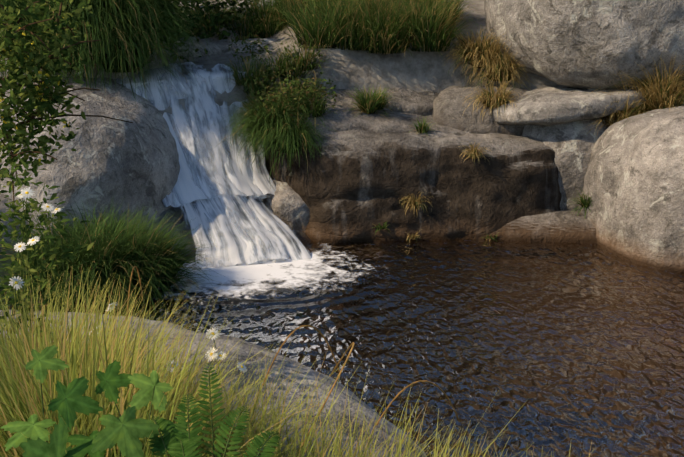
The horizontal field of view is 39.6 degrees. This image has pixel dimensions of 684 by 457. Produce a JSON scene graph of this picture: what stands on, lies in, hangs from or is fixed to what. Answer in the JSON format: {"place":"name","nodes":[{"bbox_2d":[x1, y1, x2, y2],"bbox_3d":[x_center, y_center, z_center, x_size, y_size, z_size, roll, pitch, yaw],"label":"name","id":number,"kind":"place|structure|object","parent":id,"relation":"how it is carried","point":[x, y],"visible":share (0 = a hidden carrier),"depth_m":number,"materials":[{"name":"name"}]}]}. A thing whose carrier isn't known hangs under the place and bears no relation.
{"place":"outdoors","nodes":[
{"label":"outdoors","id":0,"kind":"place"},
{"bbox_2d":[1,345,200,456],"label":"leafy plant","id":1,"kind":"object","parent":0,"point":[125,437],"depth_m":1.83,"materials":[{"name":"green plant"}]},
{"bbox_2d":[15,192,243,367],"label":"daisy centers","id":2,"kind":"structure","parent":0,"point":[211,354],"depth_m":3.26,"materials":[{"name":"plant"}]},
{"bbox_2d":[147,363,280,456],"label":"fern","id":3,"kind":"object","parent":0,"point":[175,446],"depth_m":1.79,"materials":[{"name":"green plant"}]},
{"bbox_2d":[0,0,562,291],"bbox_3d":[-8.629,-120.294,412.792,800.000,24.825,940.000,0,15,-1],"label":"terrain","id":4,"kind":"structure","parent":0,"point":[420,71],"depth_m":9.25,"materials":[{"name":"grey stone"}]},
{"bbox_2d":[0,0,132,211],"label":"shrub","id":5,"kind":"object","parent":4,"relation":"on","point":[19,44],"depth_m":4.17,"materials":[{"name":"green plant"}]},
{"bbox_2d":[0,35,177,81],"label":"rock","id":6,"kind":"object","parent":4,"relation":"on","point":[113,74],"visible":0.02,"depth_m":8.66,"materials":[{"name":"grey stone"}]},
{"bbox_2d":[0,72,179,255],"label":"boulder","id":7,"kind":"object","parent":4,"relation":"on","point":[135,164],"visible":0.42,"depth_m":7.47,"materials":[{"name":"grey stone"}]},
{"bbox_2d":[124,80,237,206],"bbox_3d":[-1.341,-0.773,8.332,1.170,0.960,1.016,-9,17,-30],"label":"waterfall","id":8,"kind":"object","parent":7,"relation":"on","point":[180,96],"depth_m":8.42,"materials":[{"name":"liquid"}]},
{"bbox_2d":[7,0,263,61],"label":"shrubs","id":9,"kind":"object","parent":4,"relation":"on","point":[211,24],"visible":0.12,"depth_m":9.55,"materials":[{"name":"green plant"}]},
{"bbox_2d":[0,0,329,313],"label":"dark grass","id":10,"kind":"structure","parent":4,"relation":"on","point":[127,33],"depth_m":7.97,"materials":[{"name":"green plant"}]},
{"bbox_2d":[171,36,234,56],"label":"rock","id":11,"kind":"object","parent":4,"relation":"on","point":[217,46],"visible":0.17,"depth_m":9.54,"materials":[{"name":"grey stone"}]},
{"bbox_2d":[160,61,261,198],"bbox_3d":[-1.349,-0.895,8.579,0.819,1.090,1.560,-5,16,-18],"label":"waterfall","id":12,"kind":"object","parent":4,"relation":"on","point":[203,103],"visible":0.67,"depth_m":8.42,"materials":[{"name":"liquid"}]},
{"bbox_2d":[179,2,245,16],"bbox_3d":[-1.657,-2.450,11.461,1.444,0.560,1.202,-8,17,-27],"label":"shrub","id":13,"kind":"object","parent":4,"relation":"on","point":[212,3],"visible":0.02,"depth_m":11.09,"materials":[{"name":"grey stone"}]},
{"bbox_2d":[214,0,274,9],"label":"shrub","id":14,"kind":"object","parent":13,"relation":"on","point":[252,2],"visible":0.02,"depth_m":11.34,"materials":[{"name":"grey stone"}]},
{"bbox_2d":[0,310,426,456],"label":"foreground rock","id":15,"kind":"object","parent":4,"relation":"on","point":[245,350],"visible":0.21,"depth_m":3.76,"materials":[{"name":"stone"}]},
{"bbox_2d":[143,143,310,261],"bbox_3d":[-1.281,-0.627,8.831,2.283,1.440,3.350,-6,16,-21],"label":"rock","id":16,"kind":"object","parent":4,"relation":"on","point":[304,238],"visible":0.02,"depth_m":7.92,"materials":[{"name":"stone"}]},
{"bbox_2d":[113,77,182,206],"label":"waterfall","id":17,"kind":"object","parent":16,"relation":"on","point":[168,201],"visible":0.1,"depth_m":7.95,"materials":[{"name":"liquid"}]},
{"bbox_2d":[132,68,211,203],"bbox_3d":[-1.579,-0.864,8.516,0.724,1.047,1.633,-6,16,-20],"label":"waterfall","id":18,"kind":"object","parent":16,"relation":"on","point":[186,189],"visible":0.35,"depth_m":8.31,"materials":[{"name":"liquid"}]},
{"bbox_2d":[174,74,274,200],"bbox_3d":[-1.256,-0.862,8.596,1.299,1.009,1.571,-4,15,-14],"label":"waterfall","id":19,"kind":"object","parent":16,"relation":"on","point":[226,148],"depth_m":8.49,"materials":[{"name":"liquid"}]},
{"bbox_2d":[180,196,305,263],"bbox_3d":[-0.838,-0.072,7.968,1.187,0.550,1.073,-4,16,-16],"label":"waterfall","id":20,"kind":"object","parent":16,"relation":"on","point":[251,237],"visible":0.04,"depth_m":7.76,"materials":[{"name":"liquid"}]},
{"bbox_2d":[226,71,275,197],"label":"waterfall","id":21,"kind":"object","parent":16,"relation":"on","point":[261,182],"visible":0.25,"depth_m":8.43,"materials":[{"name":"liquid"}]},
{"bbox_2d":[233,195,310,262],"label":"waterfall","id":22,"kind":"object","parent":16,"relation":"on","point":[271,219],"visible":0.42,"depth_m":7.98,"materials":[{"name":"liquid"}]},
{"bbox_2d":[227,33,336,126],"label":"bank forbs","id":23,"kind":"object","parent":16,"relation":"on","point":[296,85],"visible":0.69,"depth_m":8.64,"materials":[{"name":"green plant"}]},
{"bbox_2d":[265,180,309,233],"bbox_3d":[-0.362,-0.135,8.758,1.028,0.778,1.062,0,15,-1],"label":"block rock","id":24,"kind":"object","parent":4,"relation":"on","point":[287,206],"visible":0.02,"depth_m":8.24,"materials":[{"name":"grey stone"}]},
{"bbox_2d":[0,261,593,456],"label":"grass","id":25,"kind":"structure","parent":4,"relation":"on","point":[20,394],"depth_m":2.62,"materials":[{"name":"green plant"}]},
{"bbox_2d":[0,157,110,360],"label":"forbs","id":26,"kind":"object","parent":25,"relation":"on","point":[31,254],"visible":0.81,"depth_m":3.36,"materials":[{"name":"green plant"}]},
{"bbox_2d":[10,198,240,415],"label":"flower stems","id":27,"kind":"object","parent":25,"relation":"on","point":[65,286],"visible":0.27,"depth_m":3.31,"materials":[{"name":"green plant"}]},
{"bbox_2d":[9,187,246,372],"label":"daisy petals","id":28,"kind":"object","parent":27,"relation":"attached to","point":[44,207],"visible":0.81,"depth_m":3.26,"materials":[{"name":"white plant"}]},
{"bbox_2d":[126,266,459,456],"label":"grass blades","id":29,"kind":"object","parent":25,"relation":"attached to","point":[352,345],"visible":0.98,"depth_m":3.21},
{"bbox_2d":[0,239,683,456],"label":"water pool","id":30,"kind":"structure","parent":4,"relation":"on","point":[581,345],"depth_m":6.07,"materials":[{"name":"brown liquid"}]},
{"bbox_2d":[139,243,434,314],"bbox_3d":[-0.728,0.276,7.564,4.600,0.001,3.400,0,15,-1],"label":"pool foam","id":31,"kind":"object","parent":30,"relation":"on","point":[257,273],"visible":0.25,"depth_m":7.25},
{"bbox_2d":[179,199,237,268],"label":"waterfall","id":32,"kind":"object","parent":31,"relation":"on","point":[201,221],"visible":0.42,"depth_m":7.71,"materials":[{"name":"liquid"}]},
{"bbox_2d":[194,177,290,265],"bbox_3d":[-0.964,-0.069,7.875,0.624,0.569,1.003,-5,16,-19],"label":"waterfall","id":33,"kind":"object","parent":31,"relation":"on","point":[214,206],"visible":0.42,"depth_m":7.77,"materials":[{"name":"liquid"}]},
{"bbox_2d":[265,94,468,181],"bbox_3d":[0.414,-0.989,9.679,2.682,1.259,2.485,-3,15,-12],"label":"rock","id":34,"kind":"object","parent":4,"relation":"on","point":[377,123],"visible":0.04,"depth_m":8.52,"materials":[{"name":"stone"}]},
{"bbox_2d":[233,38,279,52],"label":"rock","id":35,"kind":"object","parent":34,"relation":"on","point":[270,41],"visible":0.08,"depth_m":9.61,"materials":[{"name":"grey stone"}]},
{"bbox_2d":[162,0,592,240],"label":"grass","id":36,"kind":"structure","parent":4,"relation":"on","point":[315,23],"depth_m":9.07,"materials":[{"name":"green plant"}]},
{"bbox_2d":[320,87,438,115],"bbox_3d":[0.722,-1.530,10.149,2.790,1.255,2.588,0,15,-1],"label":"rock","id":37,"kind":"object","parent":4,"relation":"on","point":[414,102],"visible":0.02,"depth_m":9.04,"materials":[{"name":"grey stone"}]},
{"bbox_2d":[286,128,561,243],"bbox_3d":[0.667,-0.375,9.469,2.861,1.626,2.820,0,15,-1],"label":"rock base","id":38,"kind":"object","parent":4,"relation":"on","point":[353,186],"visible":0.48,"depth_m":8.22,"materials":[{"name":"stone"}]},
{"bbox_2d":[283,0,683,241],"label":"dry grass","id":39,"kind":"structure","parent":38,"relation":"on","point":[487,56],"depth_m":8.62,"materials":[{"name":"brown plant"}]},
{"bbox_2d":[432,84,528,135],"bbox_3d":[1.483,-0.832,9.641,1.143,1.318,1.902,3,15,9],"label":"rock","id":40,"kind":"object","parent":4,"relation":"on","point":[449,109],"visible":0.25,"depth_m":8.76,"materials":[{"name":"stone"}]},
{"bbox_2d":[480,210,596,243],"bbox_3d":[2.283,0.058,9.076,3.849,0.763,1.916,2,15,6],"label":"shelf rock","id":41,"kind":"object","parent":4,"relation":"on","point":[562,226],"visible":0.17,"depth_m":8.21,"materials":[{"name":"stone"}]},
{"bbox_2d":[522,87,610,210],"bbox_3d":[2.200,-0.583,9.242,1.487,1.564,1.806,0,15,-1],"label":"rock","id":42,"kind":"object","parent":4,"relation":"on","point":[571,144],"visible":0.12,"depth_m":8.39,"materials":[{"name":"stone"}]},
{"bbox_2d":[493,86,647,125],"bbox_3d":[2.085,-1.190,8.988,1.426,0.410,1.642,0,15,-1],"label":"slab rock","id":43,"kind":"object","parent":42,"relation":"on","point":[547,106],"visible":0.75,"depth_m":8.30,"materials":[{"name":"grey stone"}]},
{"bbox_2d":[483,0,683,88],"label":"rock","id":44,"kind":"object","parent":4,"relation":"on","point":[578,43],"visible":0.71,"depth_m":8.24,"materials":[{"name":"grey stone"}]},
{"bbox_2d":[577,106,683,272],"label":"rock","id":45,"kind":"object","parent":4,"relation":"on","point":[633,188],"visible":0.79,"depth_m":7.59,"materials":[{"name":"stone"}]},
{"label":"upstream water","id":46,"kind":"object","parent":4,"relation":"on","visible":0},
{"bbox_2d":[196,20,270,39],"bbox_3d":[-1.184,-2.126,10.626,1.237,0.455,1.211,-8,17,-26],"label":"shrub","id":47,"kind":"object","parent":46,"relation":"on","point":[229,37],"visible":0.04,"depth_m":10.01,"materials":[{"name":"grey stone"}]}
]}

